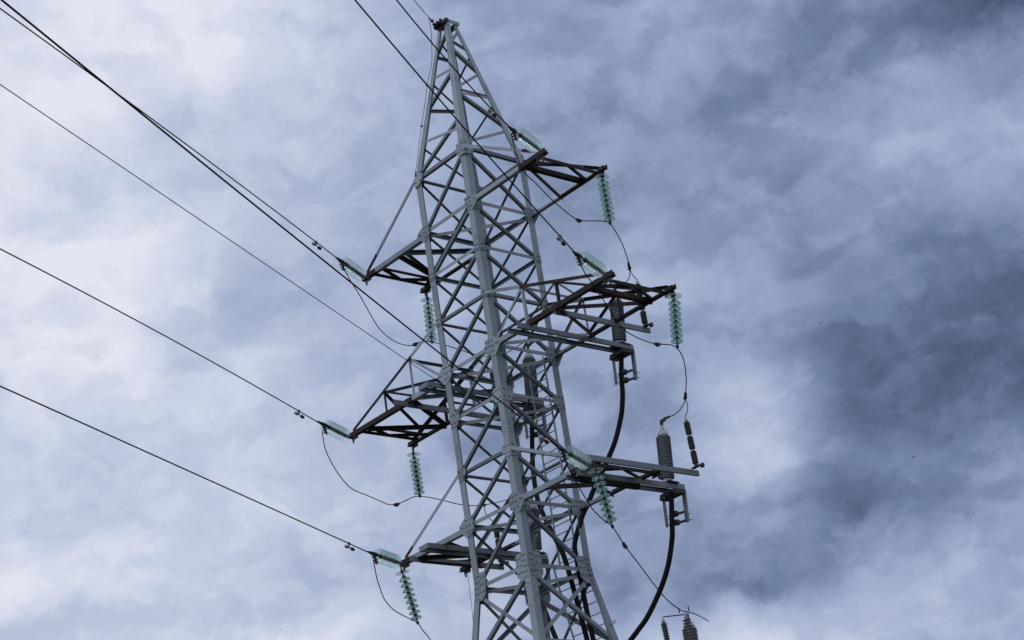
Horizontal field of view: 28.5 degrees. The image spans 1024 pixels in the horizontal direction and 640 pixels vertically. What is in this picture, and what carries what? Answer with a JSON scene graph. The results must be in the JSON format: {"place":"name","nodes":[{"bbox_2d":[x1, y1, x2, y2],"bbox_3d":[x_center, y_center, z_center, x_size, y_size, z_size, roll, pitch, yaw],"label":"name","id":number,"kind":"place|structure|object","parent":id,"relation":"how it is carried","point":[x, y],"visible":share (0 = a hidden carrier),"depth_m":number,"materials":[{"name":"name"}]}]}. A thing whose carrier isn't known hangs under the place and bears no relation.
{"place":"outdoors","nodes":[
{"label":"outdoors","id":0,"kind":"place"},
{"bbox_2d":[354,0,573,250],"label":"conductor","id":1,"kind":"object","parent":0,"point":[398,51],"visible":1,"depth_m":31.83,"materials":[{"name":"metal"}]},
{"bbox_2d":[556,235,565,245],"bbox_3d":[0.868,-1.440,35.975,0.072,0.152,0.391,-16,-24,16],"label":"vibration damper","id":2,"kind":"object","parent":1,"relation":"attached to","point":[558,238],"visible":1,"depth_m":35.98,"materials":[{"name":"metal"}]},
{"bbox_2d":[0,0,1023,639],"label":"sky","id":3,"kind":"structure","parent":0,"point":[853,168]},
{"label":"ground","id":4,"kind":"structure","parent":0,"visible":0},
{"bbox_2d":[348,17,699,639],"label":"lattice tower","id":5,"kind":"structure","parent":4,"relation":"on","point":[531,561],"depth_m":41.53,"materials":[{"name":"metal"}]},
{"bbox_2d":[0,84,441,382],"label":"fibre cable","id":6,"kind":"object","parent":5,"relation":"attached to","point":[437,380],"visible":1,"depth_m":33.35,"materials":[{"name":"metal"}]},
{"bbox_2d":[318,421,350,438],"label":"insulator string","id":7,"kind":"object","parent":5,"relation":"attached to","point":[331,428],"visible":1,"depth_m":43.37,"materials":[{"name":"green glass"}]},
{"bbox_2d":[0,248,321,424],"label":"conductor","id":8,"kind":"object","parent":7,"relation":"attached to","point":[152,329],"visible":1,"depth_m":37.16,"materials":[{"name":"metal"}]},
{"bbox_2d":[294,410,304,418],"bbox_3d":[-4.442,1.950,42.104,0.072,0.150,0.390,-17,-24,18],"label":"vibration damper","id":9,"kind":"object","parent":8,"relation":"attached to","point":[297,414],"visible":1,"depth_m":42.10,"materials":[{"name":"metal"}]},
{"bbox_2d":[335,257,366,278],"bbox_3d":[-3.503,-1.108,43.970,0.310,0.360,1.554,-16,-22,17],"label":"insulator string","id":10,"kind":"object","parent":5,"relation":"attached to","point":[350,267],"visible":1,"depth_m":43.84,"materials":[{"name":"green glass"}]},
{"bbox_2d":[0,8,335,256],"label":"conductor","id":11,"kind":"object","parent":10,"relation":"attached to","point":[166,130],"visible":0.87,"depth_m":37.48,"materials":[{"name":"metal"}]},
{"bbox_2d":[312,241,321,249],"bbox_3d":[-4.118,-1.593,42.497,0.072,0.149,0.390,-17,-24,17],"label":"vibration damper","id":12,"kind":"object","parent":11,"relation":"attached to","point":[315,244],"visible":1,"depth_m":42.50,"materials":[{"name":"metal"}]},
{"bbox_2d":[341,264,522,356],"bbox_3d":[-1.845,-0.035,44.556,4.288,1.787,1.552,1,-25,-23],"label":"jumper","id":13,"kind":"object","parent":10,"relation":"hanging from","point":[415,344],"visible":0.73,"depth_m":44.43,"materials":[{"name":"metal"}]},
{"bbox_2d":[368,551,401,564],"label":"insulator string","id":14,"kind":"object","parent":5,"relation":"attached to","point":[383,557],"visible":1,"depth_m":41.14,"materials":[{"name":"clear glass"}]},
{"bbox_2d":[0,385,368,552],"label":"conductor","id":15,"kind":"object","parent":14,"relation":"attached to","point":[174,464],"visible":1,"depth_m":34.15,"materials":[{"name":"metal"}]},
{"bbox_2d":[344,542,354,550],"bbox_3d":[-3.213,4.467,39.864,0.072,0.149,0.390,-17,-24,18],"label":"vibration damper","id":16,"kind":"object","parent":15,"relation":"attached to","point":[351,548],"visible":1,"depth_m":39.87,"materials":[{"name":"metal"}]},
{"bbox_2d":[399,565,421,624],"bbox_3d":[-2.132,5.694,41.825,0.316,1.316,0.316,-15,-22,-9],"label":"insulator string","id":17,"kind":"object","parent":5,"relation":"hanging from","point":[409,595],"visible":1,"depth_m":41.79,"materials":[{"name":"green glass"}]},
{"bbox_2d":[373,560,430,639],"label":"jumper","id":18,"kind":"object","parent":17,"relation":"hanging from","point":[391,607],"visible":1,"depth_m":41.16,"materials":[{"name":"metal"}]},
{"bbox_2d":[409,448,424,497],"bbox_3d":[-2.130,3.391,44.870,0.316,1.180,0.316,-13,-23,7],"label":"insulator string","id":19,"kind":"object","parent":5,"relation":"hanging from","point":[416,474],"visible":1,"depth_m":44.83,"materials":[{"name":"green glass"}]},
{"bbox_2d":[322,431,505,520],"bbox_3d":[-1.891,3.587,43.878,4.588,2.105,1.715,-2,-24,-16],"label":"jumper","id":20,"kind":"object","parent":19,"relation":"hanging from","point":[398,504],"visible":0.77,"depth_m":43.75,"materials":[{"name":"metal"}]},
{"bbox_2d":[414,17,431,176],"bbox_3d":[-1.868,-4.866,44.447,0.977,3.638,0.426,-22,-26,29],"label":"down lead","id":21,"kind":"object","parent":5,"relation":"attached to","point":[425,100],"visible":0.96,"depth_m":44.44,"materials":[{"name":"metal"}]},
{"bbox_2d":[414,0,435,24],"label":"ground wire","id":22,"kind":"object","parent":5,"relation":"attached to","point":[432,21],"visible":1,"depth_m":44.84,"materials":[{"name":"metal"}]},
{"bbox_2d":[423,294,436,343],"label":"insulator string","id":23,"kind":"object","parent":5,"relation":"hanging from","point":[430,310],"visible":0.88,"depth_m":45.42,"materials":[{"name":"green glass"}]},
{"bbox_2d":[490,366,499,415],"bbox_3d":[-0.360,1.597,44.650,0.179,1.240,0.225,12,-30,-39],"label":"surge arrester","id":24,"kind":"object","parent":5,"relation":"on","point":[493,387],"visible":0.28,"depth_m":44.66,"materials":[{"name":"plastic"}]},
{"bbox_2d":[494,532,508,565],"bbox_3d":[-0.272,4.820,43.417,0.179,0.990,0.225,11,-30,-39],"label":"surge arrester","id":25,"kind":"object","parent":5,"relation":"attached to","point":[497,535],"visible":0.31,"depth_m":43.40,"materials":[{"name":"plastic"}]},
{"bbox_2d":[507,126,539,149],"bbox_3d":[0.244,-3.542,39.579,0.310,0.360,1.993,-16,-13,16],"label":"insulator string","id":26,"kind":"object","parent":5,"relation":"attached to","point":[525,139],"visible":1,"depth_m":39.44,"materials":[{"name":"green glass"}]},
{"bbox_2d":[396,0,508,125],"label":"conductor","id":27,"kind":"object","parent":26,"relation":"attached to","point":[450,63],"visible":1,"depth_m":35.82,"materials":[{"name":"metal"}]},
{"bbox_2d":[487,107,496,117],"bbox_3d":[-0.379,-3.905,37.777,0.071,0.158,0.391,-16,-24,15],"label":"vibration damper","id":28,"kind":"object","parent":27,"relation":"attached to","point":[490,111],"visible":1,"depth_m":37.78,"materials":[{"name":"metal"}]},
{"bbox_2d":[511,133,635,281],"bbox_3d":[1.331,-2.095,40.537,0.576,1.840,4.896,-19,-25,23],"label":"jumper","id":29,"kind":"object","parent":26,"relation":"hanging from","point":[578,220],"visible":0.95,"depth_m":40.59,"materials":[{"name":"metal"}]},
{"bbox_2d":[522,342,538,402],"bbox_3d":[0.392,1.119,44.123,0.302,1.445,0.360,15,-30,-38],"label":"cable termination","id":30,"kind":"object","parent":5,"relation":"attached to","point":[528,357],"visible":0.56,"depth_m":44.01,"materials":[{"name":"grey plastic"}]},
{"bbox_2d":[530,498,546,553],"bbox_3d":[0.459,4.340,43.248,0.302,1.445,0.360,15,-30,-38],"label":"cable termination","id":31,"kind":"object","parent":5,"relation":"attached to","point":[534,510],"visible":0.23,"depth_m":43.05,"materials":[{"name":"grey plastic"}]},
{"bbox_2d":[546,607,558,638],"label":"power cable","id":32,"kind":"object","parent":5,"relation":"attached to","point":[553,632],"visible":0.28,"depth_m":41.07,"materials":[{"name":"black rubber"}]},
{"bbox_2d":[530,404,589,639],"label":"power cable","id":33,"kind":"object","parent":5,"relation":"attached to","point":[568,573],"visible":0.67,"depth_m":40.51,"materials":[{"name":"black rubber"}]},
{"bbox_2d":[556,446,589,465],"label":"insulator string","id":34,"kind":"object","parent":5,"relation":"attached to","point":[574,456],"visible":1,"depth_m":36.67,"materials":[{"name":"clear glass"}]},
{"bbox_2d":[0,0,557,445],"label":"conductor","id":35,"kind":"object","parent":34,"relation":"attached to","point":[142,114],"visible":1,"depth_m":25.66,"materials":[{"name":"metal"}]},
{"bbox_2d":[539,433,548,443],"bbox_3d":[0.553,2.062,35.354,0.072,0.149,0.390,-16,-24,16],"label":"vibration damper","id":36,"kind":"object","parent":35,"relation":"attached to","point":[546,441],"visible":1,"depth_m":35.36,"materials":[{"name":"metal"}]},
{"bbox_2d":[562,455,708,621],"bbox_3d":[2.165,4.184,37.576,0.463,2.481,4.482,-22,-26,28],"label":"jumper","id":37,"kind":"object","parent":34,"relation":"hanging from","point":[625,546],"visible":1,"depth_m":37.76,"materials":[{"name":"metal"}]},
{"bbox_2d":[572,251,604,273],"bbox_3d":[1.431,-1.038,37.428,0.310,0.360,1.913,-16,-16,17],"label":"insulator string","id":38,"kind":"object","parent":5,"relation":"attached to","point":[590,263],"visible":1,"depth_m":37.31,"materials":[{"name":"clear glass"}]},
{"bbox_2d":[578,258,687,416],"bbox_3d":[2.586,0.449,38.473,0.835,1.944,4.966,-16,-24,16],"label":"jumper","id":39,"kind":"object","parent":38,"relation":"hanging from","point":[657,344],"visible":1,"depth_m":38.64,"materials":[{"name":"metal"}]},
{"bbox_2d":[572,354,624,639],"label":"power cable","id":40,"kind":"object","parent":5,"relation":"attached to","point":[594,489],"visible":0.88,"depth_m":40.65,"materials":[{"name":"black rubber"}]},
{"bbox_2d":[592,462,616,528],"bbox_3d":[1.707,3.284,37.795,0.316,1.338,0.316,-15,-23,-2],"label":"insulator string","id":41,"kind":"object","parent":5,"relation":"hanging from","point":[601,490],"visible":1,"depth_m":37.77,"materials":[{"name":"green glass"}]},
{"bbox_2d":[597,172,615,224],"bbox_3d":[1.921,-2.527,41.479,0.316,1.270,0.316,-1,-24,-18],"label":"insulator string","id":42,"kind":"object","parent":5,"relation":"hanging from","point":[609,212],"visible":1,"depth_m":41.43,"materials":[{"name":"green glass"}]},
{"bbox_2d":[609,289,630,348],"bbox_3d":[2.200,-0.116,42.166,0.302,1.444,0.360,15,-30,-37],"label":"cable termination","id":43,"kind":"object","parent":5,"relation":"on","point":[618,334],"visible":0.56,"depth_m":41.94,"materials":[{"name":"grey plastic"}]},
{"bbox_2d":[636,279,653,326],"bbox_3d":[2.672,-0.341,41.394,0.179,1.090,0.225,11,-30,-39],"label":"surge arrester","id":44,"kind":"object","parent":5,"relation":"on","point":[644,320],"visible":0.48,"depth_m":41.22,"materials":[{"name":"ceramic"}]},
{"bbox_2d":[628,492,674,639],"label":"power cable","id":45,"kind":"object","parent":5,"relation":"attached to","point":[639,628],"visible":1,"depth_m":39.39,"materials":[{"name":"black rubber"}]},
{"bbox_2d":[661,617,669,639],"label":"surge arrester","id":46,"kind":"object","parent":5,"relation":"on","point":[665,630],"visible":1,"depth_m":38.75,"materials":[{"name":"ceramic"}]},
{"bbox_2d":[663,606,688,616],"bbox_3d":[3.166,5.641,38.923,0.522,0.161,0.041,-9,-23,0],"label":"connecting bar","id":47,"kind":"object","parent":46,"relation":"attached to","point":[676,615],"visible":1,"depth_m":38.88,"materials":[{"name":"metal"}]},
{"bbox_2d":[656,416,679,483],"bbox_3d":[3.040,2.594,40.234,0.302,1.445,0.360,15,-30,-38],"label":"cable termination","id":48,"kind":"object","parent":5,"relation":"on","point":[664,448],"visible":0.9,"depth_m":40.12,"materials":[{"name":"grey ceramic"}]},
{"bbox_2d":[668,290,683,347],"bbox_3d":[3.184,-0.033,39.312,0.316,1.290,0.316,11,-29,-24],"label":"insulator string","id":49,"kind":"object","parent":5,"relation":"hanging from","point":[674,311],"visible":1,"depth_m":39.26,"materials":[{"name":"green glass"}]},
{"bbox_2d":[683,612,694,639],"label":"cable termination","id":50,"kind":"object","parent":5,"relation":"on","point":[688,629],"visible":1,"depth_m":38.44,"materials":[{"name":"grey ceramic"}]},
{"bbox_2d":[682,613,698,639],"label":"cable termination","id":51,"kind":"object","parent":5,"relation":"on","point":[694,629],"visible":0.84,"depth_m":38.70,"materials":[{"name":"grey ceramic"}]},
{"bbox_2d":[683,416,704,468],"bbox_3d":[3.523,2.393,39.496,0.179,1.090,0.225,10,-30,-40],"label":"surge arrester","id":52,"kind":"object","parent":5,"relation":"attached to","point":[690,441],"visible":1,"depth_m":39.42,"materials":[{"name":"ceramic"}]}
]}

